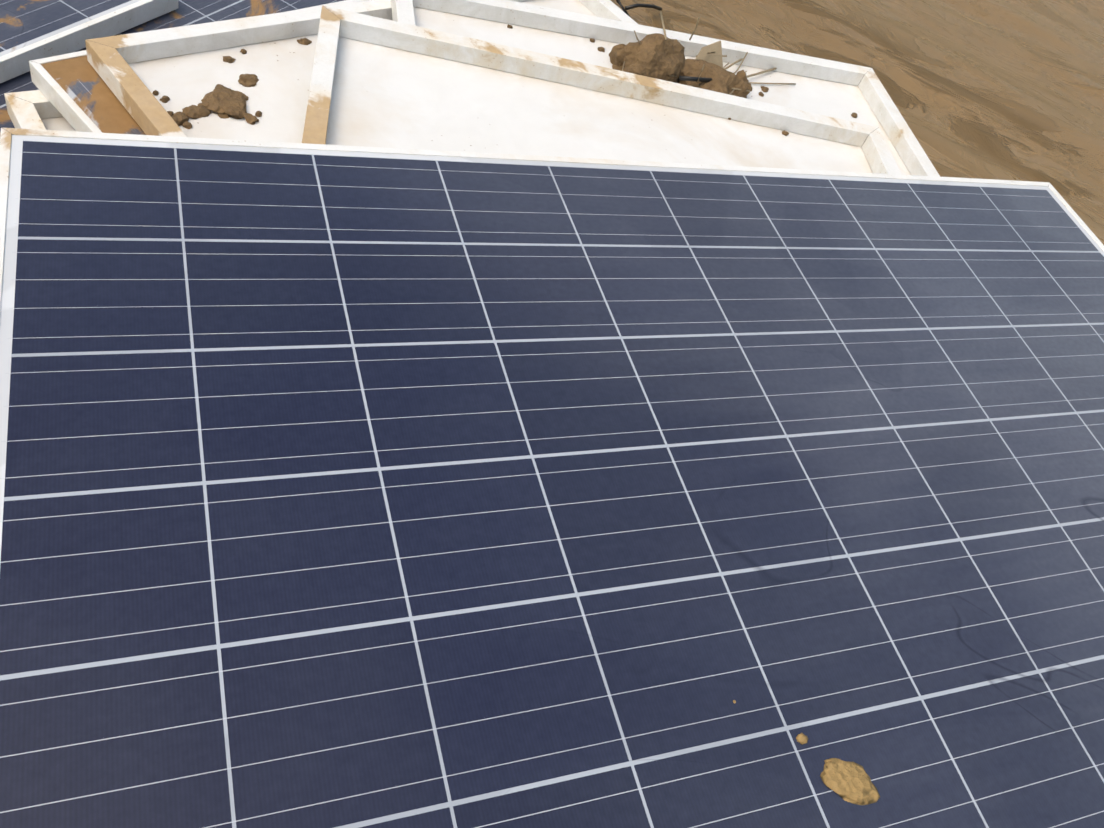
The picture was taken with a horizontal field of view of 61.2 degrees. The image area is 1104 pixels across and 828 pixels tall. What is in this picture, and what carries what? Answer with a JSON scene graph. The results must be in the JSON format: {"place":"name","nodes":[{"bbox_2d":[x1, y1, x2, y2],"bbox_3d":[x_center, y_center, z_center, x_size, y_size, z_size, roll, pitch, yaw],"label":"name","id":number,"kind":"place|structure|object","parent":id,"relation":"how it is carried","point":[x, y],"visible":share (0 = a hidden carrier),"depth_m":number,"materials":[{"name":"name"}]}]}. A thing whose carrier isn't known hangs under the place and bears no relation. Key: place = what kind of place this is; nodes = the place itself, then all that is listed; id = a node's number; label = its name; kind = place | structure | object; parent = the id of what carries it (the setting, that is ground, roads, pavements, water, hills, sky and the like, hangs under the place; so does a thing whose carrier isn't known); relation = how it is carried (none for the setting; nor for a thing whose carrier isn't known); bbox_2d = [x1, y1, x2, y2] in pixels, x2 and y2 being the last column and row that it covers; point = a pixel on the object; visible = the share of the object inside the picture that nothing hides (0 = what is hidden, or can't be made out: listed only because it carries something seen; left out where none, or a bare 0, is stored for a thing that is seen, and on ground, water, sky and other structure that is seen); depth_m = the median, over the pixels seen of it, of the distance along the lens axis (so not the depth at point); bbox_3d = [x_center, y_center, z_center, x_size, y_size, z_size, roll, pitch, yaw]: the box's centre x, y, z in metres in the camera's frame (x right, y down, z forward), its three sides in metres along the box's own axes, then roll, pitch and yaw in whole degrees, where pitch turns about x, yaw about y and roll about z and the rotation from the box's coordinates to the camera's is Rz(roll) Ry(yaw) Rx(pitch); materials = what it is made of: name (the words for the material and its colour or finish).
{"place":"outdoors","nodes":[
{"label":"outdoors","id":0,"kind":"place"},
{"bbox_2d":[610,0,1103,244],"bbox_3d":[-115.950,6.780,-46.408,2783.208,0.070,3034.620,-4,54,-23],"label":"ground","id":1,"kind":"structure","parent":0,"point":[998,89],"depth_m":2.47,"materials":[{"name":"brown soil"}]},
{"bbox_2d":[0,0,178,82],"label":"panel","id":2,"kind":"object","parent":1,"relation":"on","point":[30,30],"visible":1,"depth_m":1.50,"materials":[{"name":"blue glass"}]},
{"bbox_2d":[0,0,343,132],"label":"panel","id":3,"kind":"object","parent":1,"relation":"on","point":[189,12],"depth_m":1.69,"materials":[{"name":"blue glass"}]},
{"bbox_2d":[4,90,75,130],"bbox_3d":[0.034,0.009,1.288,0.992,0.035,1.632,-20,61,-32],"label":"panel","id":4,"kind":"object","parent":3,"relation":"on","point":[35,109],"visible":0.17,"depth_m":1.36,"materials":[{"name":"white metal"}]},
{"bbox_2d":[29,0,366,134],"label":"panel","id":5,"kind":"object","parent":4,"relation":"on","point":[76,91],"visible":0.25,"depth_m":1.34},
{"bbox_2d":[85,0,637,142],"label":"panel","id":6,"kind":"object","parent":5,"relation":"on","point":[181,67],"visible":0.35,"depth_m":1.43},
{"bbox_2d":[160,95,169,102],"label":"clod","id":7,"kind":"object","parent":6,"relation":"on","point":[164,99],"visible":1,"depth_m":1.36,"materials":[{"name":"brown soil"}]},
{"bbox_2d":[171,111,188,125],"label":"clod","id":8,"kind":"object","parent":6,"relation":"on","point":[179,118],"visible":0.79,"depth_m":1.34,"materials":[{"name":"brown soil"}]},
{"bbox_2d":[182,121,191,128],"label":"clod","id":9,"kind":"object","parent":6,"relation":"on","point":[187,125],"visible":1,"depth_m":1.34,"materials":[{"name":"brown soil"}]},
{"bbox_2d":[182,105,210,118],"bbox_3d":[-0.520,-0.444,1.365,0.039,0.009,0.031,-23,63,-33],"label":"clod","id":10,"kind":"object","parent":6,"relation":"on","point":[195,111],"visible":1,"depth_m":1.36,"materials":[{"name":"brown soil"}]},
{"bbox_2d":[197,99,209,107],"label":"clod","id":11,"kind":"object","parent":6,"relation":"on","point":[205,103],"visible":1,"depth_m":1.38,"materials":[{"name":"brown soil"}]},
{"bbox_2d":[203,84,246,118],"bbox_3d":[-0.487,-0.469,1.394,0.065,0.013,0.076,5,51,-17],"label":"clod","id":12,"kind":"object","parent":6,"relation":"on","point":[225,102],"visible":1,"depth_m":1.39,"materials":[{"name":"brown soil"}]},
{"bbox_2d":[223,56,235,62],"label":"clod","id":13,"kind":"object","parent":6,"relation":"on","point":[229,59],"visible":1,"depth_m":1.46,"materials":[{"name":"brown soil"}]},
{"bbox_2d":[234,92,248,101],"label":"clod","id":14,"kind":"object","parent":6,"relation":"on","point":[244,97],"visible":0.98,"depth_m":1.41,"materials":[{"name":"brown soil"}]},
{"bbox_2d":[238,74,258,86],"bbox_3d":[-0.470,-0.518,1.443,0.028,0.008,0.032,12,49,-11],"label":"clod","id":15,"kind":"object","parent":6,"relation":"on","point":[248,80],"visible":1,"depth_m":1.44,"materials":[{"name":"brown soil"}]},
{"bbox_2d":[244,113,258,124],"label":"clod","id":16,"kind":"object","parent":6,"relation":"on","point":[251,119],"visible":1,"depth_m":1.38,"materials":[{"name":"brown soil"}]},
{"bbox_2d":[255,111,261,116],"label":"clod","id":17,"kind":"object","parent":6,"relation":"on","point":[258,113],"visible":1,"depth_m":1.40,"materials":[{"name":"brown soil"}]},
{"bbox_2d":[297,38,311,44],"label":"clod","id":18,"kind":"object","parent":6,"relation":"on","point":[304,41],"visible":1,"depth_m":1.55,"materials":[{"name":"brown soil"}]},
{"bbox_2d":[302,5,901,174],"bbox_3d":[0.176,0.074,1.084,0.991,0.035,1.632,7,51,-15],"label":"panel","id":19,"kind":"object","parent":6,"relation":"on","point":[379,82],"visible":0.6,"depth_m":1.49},
{"bbox_2d":[0,127,1103,827],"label":"panel","id":20,"kind":"object","parent":19,"relation":"on","point":[358,487],"visible":1,"depth_m":0.94,"materials":[{"name":"blue glass"}]},
{"bbox_2d":[796,733,807,743],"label":"dirt clod","id":21,"kind":"object","parent":20,"relation":"on","point":[801,738],"visible":1,"depth_m":0.85,"materials":[{"name":"brown soil"}]},
{"bbox_2d":[824,760,837,773],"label":"dirt clod","id":22,"kind":"object","parent":20,"relation":"on","point":[832,766],"visible":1,"depth_m":0.84,"materials":[{"name":"brown soil"}]},
{"bbox_2d":[820,758,879,804],"bbox_3d":[0.267,0.328,0.834,0.059,0.003,0.038,19,48,-4],"label":"dirt clod","id":23,"kind":"object","parent":20,"relation":"on","point":[850,782],"visible":1,"depth_m":0.83,"materials":[{"name":"brown soil"}]},
{"bbox_2d":[391,0,939,176],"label":"panel","id":24,"kind":"object","parent":6,"relation":"on","point":[836,89],"visible":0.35,"depth_m":1.77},
{"bbox_2d":[598,47,604,51],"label":"clod","id":25,"kind":"object","parent":24,"relation":"on","point":[600,49],"visible":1,"depth_m":1.73,"materials":[{"name":"brown soil"}]},
{"bbox_2d":[610,44,625,65],"bbox_3d":[0.128,-0.654,1.703,0.040,0.042,0.042,-4,54,-23],"label":"clod","id":26,"kind":"object","parent":24,"relation":"on","point":[614,60],"visible":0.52,"depth_m":1.69,"materials":[{"name":"brown soil"}]},
{"bbox_2d":[612,33,685,82],"bbox_3d":[0.186,-0.647,1.697,0.142,0.077,0.103,-5,54,-23],"label":"clod","id":27,"kind":"object","parent":24,"relation":"on","point":[657,55],"visible":0.83,"depth_m":1.67,"materials":[{"name":"brown soil"}]},
{"bbox_2d":[660,10,666,39],"bbox_3d":[0.210,-0.735,1.761,0.005,0.090,0.284,17,49,-6],"label":"stalk","id":28,"kind":"object","parent":27,"relation":"on","point":[664,31],"visible":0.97,"depth_m":1.75,"materials":[{"name":"beige plant"}]},
{"bbox_2d":[689,17,699,39],"bbox_3d":[0.257,-0.695,1.681,0.004,0.051,0.023,26,48,2],"label":"stalk","id":29,"kind":"object","parent":27,"relation":"on","point":[695,28],"visible":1,"depth_m":1.69,"materials":[{"name":"brown plant"}]},
{"bbox_2d":[696,41,722,67],"bbox_3d":[0.295,-0.670,1.761,0.082,0.062,0.037,-4,54,-23],"label":"shard","id":30,"kind":"object","parent":24,"relation":"on","point":[715,57],"visible":0.57,"depth_m":1.76,"materials":[{"name":"beige ceramic"}]},
{"bbox_2d":[677,59,747,95],"bbox_3d":[0.289,-0.617,1.729,0.154,0.046,0.108,24,48,0],"label":"clod","id":31,"kind":"object","parent":24,"relation":"on","point":[724,81],"visible":0.54,"depth_m":1.72,"materials":[{"name":"brown soil"}]},
{"bbox_2d":[679,76,712,81],"bbox_3d":[0.263,-0.609,1.696,0.070,0.013,0.017,-4,54,-23],"label":"cable","id":32,"kind":"object","parent":31,"relation":"on","point":[690,78],"visible":0.95,"depth_m":1.69,"materials":[{"name":"black rubber"}]},
{"bbox_2d":[724,58,742,69],"bbox_3d":[0.353,-0.677,1.804,0.005,0.028,0.180,35,49,10],"label":"stalk","id":33,"kind":"object","parent":24,"relation":"on","point":[735,62],"visible":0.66,"depth_m":1.80,"materials":[{"name":"beige plant"}]},
{"bbox_2d":[734,52,747,73],"bbox_3d":[0.353,-0.658,1.780,0.009,0.013,0.140,30,48,5],"label":"stalk","id":34,"kind":"object","parent":24,"relation":"on","point":[741,63],"visible":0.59,"depth_m":1.78,"materials":[{"name":"beige plant"}]},
{"bbox_2d":[734,70,751,97],"bbox_3d":[0.355,-0.622,1.758,0.059,0.046,0.054,-14,58,-29],"label":"clod","id":35,"kind":"object","parent":24,"relation":"on","point":[741,74],"visible":0.38,"depth_m":1.75,"materials":[{"name":"brown soil"}]},
{"bbox_2d":[746,68,776,77],"bbox_3d":[0.382,-0.652,1.803,0.009,0.020,0.303,44,51,17],"label":"stalk","id":36,"kind":"object","parent":24,"relation":"on","point":[758,73],"visible":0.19,"depth_m":1.83,"materials":[{"name":"beige plant"}]},
{"bbox_2d":[761,86,768,91],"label":"clod","id":37,"kind":"object","parent":24,"relation":"on","point":[764,89],"visible":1,"depth_m":1.81,"materials":[{"name":"brown soil"}]},
{"bbox_2d":[749,82,795,84],"bbox_3d":[0.425,-0.646,1.824,0.132,0.003,0.004,-9,56,-26],"label":"stalk","id":38,"kind":"object","parent":24,"relation":"on","point":[773,83],"visible":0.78,"depth_m":1.83,"materials":[{"name":"beige plant"}]},
{"bbox_2d":[616,0,629,16],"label":"cable","id":39,"kind":"object","parent":1,"relation":"on","point":[621,6],"visible":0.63,"depth_m":2.14,"materials":[{"name":"black rubber"}]},
{"bbox_2d":[625,3,661,10],"bbox_3d":[0.217,-0.948,2.183,0.125,0.028,0.014,-24,63,-34],"label":"cable","id":40,"kind":"object","parent":1,"relation":"on","point":[642,5],"visible":0.96,"depth_m":2.17,"materials":[{"name":"black rubber"}]}
]}

